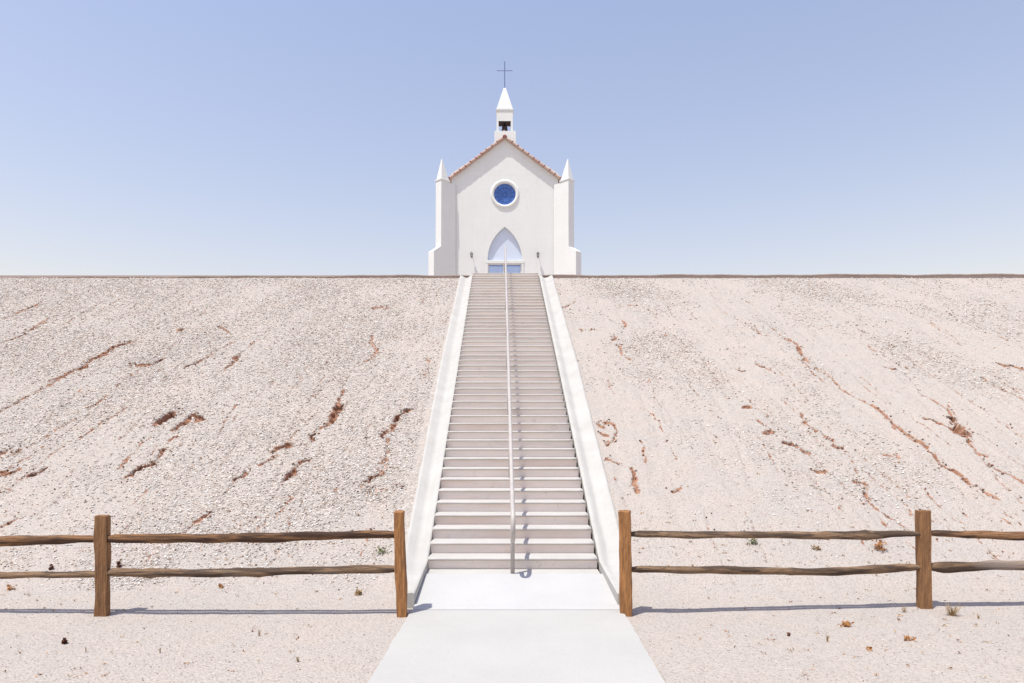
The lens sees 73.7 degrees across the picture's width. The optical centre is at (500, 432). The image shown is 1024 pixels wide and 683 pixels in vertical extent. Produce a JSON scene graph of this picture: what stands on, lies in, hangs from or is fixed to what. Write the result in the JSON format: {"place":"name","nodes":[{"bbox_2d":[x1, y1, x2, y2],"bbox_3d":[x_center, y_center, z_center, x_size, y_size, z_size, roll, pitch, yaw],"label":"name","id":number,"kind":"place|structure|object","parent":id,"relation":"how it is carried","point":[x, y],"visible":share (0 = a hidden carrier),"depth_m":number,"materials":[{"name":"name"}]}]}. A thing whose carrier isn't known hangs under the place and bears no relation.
{"place":"outdoors","nodes":[
{"label":"outdoors","id":0,"kind":"place"},
{"bbox_2d":[0,275,435,276],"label":"plateau","id":1,"kind":"structure","parent":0,"point":[146,275],"depth_m":22.11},
{"bbox_2d":[0,275,469,277],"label":"kerb","id":2,"kind":"structure","parent":1,"relation":"on","point":[375,276],"depth_m":21.68,"materials":[{"name":"white concrete"}]},
{"bbox_2d":[428,61,580,274],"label":"church","id":3,"kind":"structure","parent":1,"relation":"on","point":[499,194],"depth_m":30.00,"materials":[{"name":"white paint"}]},
{"bbox_2d":[488,264,503,272],"bbox_3d":[-0.196,-6.252,30.075,0.716,2.349,0.050,0,0,0],"label":"door","id":4,"kind":"structure","parent":3,"relation":"in","point":[492,268],"depth_m":30.07,"materials":[{"name":"blue paint"}]},
{"bbox_2d":[490,180,518,207],"bbox_3d":[0.183,-10.484,30.123,1.260,1.260,0.355,0,0,0],"label":"round window","id":5,"kind":"structure","parent":3,"relation":"in","point":[504,193],"depth_m":30.08,"materials":[{"name":"blue glass"}]},
{"bbox_2d":[507,264,521,272],"bbox_3d":[0.562,-6.252,30.075,0.716,2.349,0.050,0,0,0],"label":"door","id":6,"kind":"structure","parent":3,"relation":"in","point":[511,268],"depth_m":30.07,"materials":[{"name":"blue paint"}]},
{"bbox_2d":[542,273,1023,277],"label":"kerb","id":7,"kind":"structure","parent":1,"relation":"on","point":[993,275],"depth_m":21.69,"materials":[{"name":"white concrete"}]},
{"bbox_2d":[0,277,1023,682],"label":"hill","id":8,"kind":"structure","parent":0,"point":[194,614],"depth_m":9.99,"materials":[{"name":"beige gravel"}]},
{"bbox_2d":[6,584,15,589],"bbox_3d":[-5.354,1.690,7.464,0.101,0.075,0.077,0,0,23],"label":"leaf clump","id":9,"kind":"object","parent":8,"relation":"on","point":[8,587],"visible":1,"depth_m":7.46,"materials":[{"name":"orange plant"}]},
{"bbox_2d":[61,637,68,643],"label":"leaf clump","id":10,"kind":"object","parent":8,"relation":"on","point":[64,641],"visible":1,"depth_m":5.71,"materials":[{"name":"brown plant"}]},
{"bbox_2d":[0,510,407,617],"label":"rail fence","id":11,"kind":"object","parent":8,"relation":"on","point":[102,538],"visible":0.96,"depth_m":6.55,"materials":[{"name":"brown wood"}]},
{"bbox_2d":[354,589,361,595],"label":"dry weed","id":12,"kind":"object","parent":8,"relation":"on","point":[358,592],"visible":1,"depth_m":7.27,"materials":[{"name":"plant"}]},
{"bbox_2d":[375,546,389,553],"bbox_3d":[-1.427,1.416,8.274,0.193,0.098,0.129,0,0,-16],"label":"dry weed","id":13,"kind":"object","parent":8,"relation":"on","point":[380,549],"visible":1,"depth_m":8.25,"materials":[{"name":"plant"}]},
{"bbox_2d":[405,275,471,607],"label":"wall","id":14,"kind":"structure","parent":8,"relation":"on","point":[420,531],"depth_m":10.60,"materials":[{"name":"concrete"}]},
{"bbox_2d":[0,290,1022,551],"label":"soil clods","id":15,"kind":"object","parent":8,"relation":"on","point":[598,430],"visible":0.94,"depth_m":11.33,"materials":[{"name":"soil"}]},
{"bbox_2d":[0,295,1023,677],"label":"plant litter","id":16,"kind":"object","parent":8,"relation":"on","point":[634,539],"visible":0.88,"depth_m":8.01,"materials":[{"name":"plant"}]},
{"bbox_2d":[428,273,596,568],"bbox_3d":[0.155,-1.739,15.095,2.090,6.719,14.078,0,0,0],"label":"stairway","id":17,"kind":"object","parent":8,"relation":"on","point":[472,528],"visible":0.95,"depth_m":10.66,"materials":[{"name":"concrete"}]},
{"bbox_2d":[504,246,514,573],"bbox_3d":[0.145,-2.183,15.039,0.066,7.599,15.065,0,0,0],"label":"handrail","id":18,"kind":"object","parent":17,"relation":"on","point":[511,474],"visible":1,"depth_m":9.68,"materials":[{"name":"metal"}]},
{"bbox_2d":[426,569,599,573],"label":"stair step","id":19,"kind":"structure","parent":17,"relation":"attached to","point":[508,571],"depth_m":7.97,"materials":[{"name":"white concrete"}]},
{"bbox_2d":[413,574,619,609],"bbox_3d":[0.161,1.729,7.231,2.035,0.234,1.138,0,0,0],"label":"concrete apron","id":20,"kind":"object","parent":8,"relation":"on","point":[515,592],"visible":0.76,"depth_m":7.16,"materials":[{"name":"white concrete"}]},
{"bbox_2d":[539,275,618,604],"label":"wall","id":21,"kind":"structure","parent":8,"relation":"on","point":[602,518],"depth_m":10.79,"materials":[{"name":"concrete"}]},
{"bbox_2d":[747,538,757,544],"bbox_3d":[3.103,1.342,8.424,0.151,0.091,0.101,0,0,15],"label":"dry weed","id":22,"kind":"object","parent":8,"relation":"on","point":[751,541],"visible":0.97,"depth_m":8.41,"materials":[{"name":"beige plant"}]},
{"bbox_2d":[811,544,820,549],"bbox_3d":[3.840,1.396,8.320,0.106,0.075,0.099,0,0,-17],"label":"dry weed","id":23,"kind":"object","parent":8,"relation":"on","point":[817,548],"visible":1,"depth_m":8.30,"materials":[{"name":"plant"}]},
{"bbox_2d":[618,509,1023,616],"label":"rail fence","id":24,"kind":"object","parent":8,"relation":"on","point":[923,533],"visible":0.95,"depth_m":6.75,"materials":[{"name":"brown wood"}]},
{"bbox_2d":[837,620,853,626],"bbox_3d":[3.152,1.744,6.215,0.142,0.064,0.107,0,0,0],"label":"leaf clump","id":25,"kind":"object","parent":8,"relation":"on","point":[847,623],"visible":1,"depth_m":6.20,"materials":[{"name":"orange plant"}]},
{"bbox_2d":[872,539,886,550],"bbox_3d":[4.622,1.359,8.328,0.206,0.154,0.172,0,0,0],"label":"dry weed","id":26,"kind":"object","parent":8,"relation":"on","point":[880,542],"visible":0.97,"depth_m":8.30,"materials":[{"name":"orange plant"}]},
{"bbox_2d":[904,635,916,640],"bbox_3d":[3.443,1.738,5.770,0.117,0.059,0.094,0,0,0],"label":"dry twig","id":27,"kind":"object","parent":8,"relation":"on","point":[906,637],"visible":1,"depth_m":5.76,"materials":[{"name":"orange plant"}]},
{"bbox_2d":[943,602,963,616],"bbox_3d":[4.338,1.694,6.559,0.213,0.131,0.207,0,0,42],"label":"dry weed","id":28,"kind":"object","parent":8,"relation":"on","point":[953,612],"visible":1,"depth_m":6.56,"materials":[{"name":"plant"}]},
{"bbox_2d":[0,278,1023,682],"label":"grit","id":29,"kind":"object","parent":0,"point":[416,428],"visible":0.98,"depth_m":10.22,"materials":[{"name":"gravel"}]},
{"bbox_2d":[0,0,1023,274],"label":"sky","id":30,"kind":"structure","parent":0,"point":[138,137],"materials":[{"name":"blue"}]},
{"bbox_2d":[368,610,664,682],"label":"path","id":31,"kind":"structure","parent":0,"point":[516,646],"depth_m":5.44,"materials":[{"name":"concrete"}]}
]}

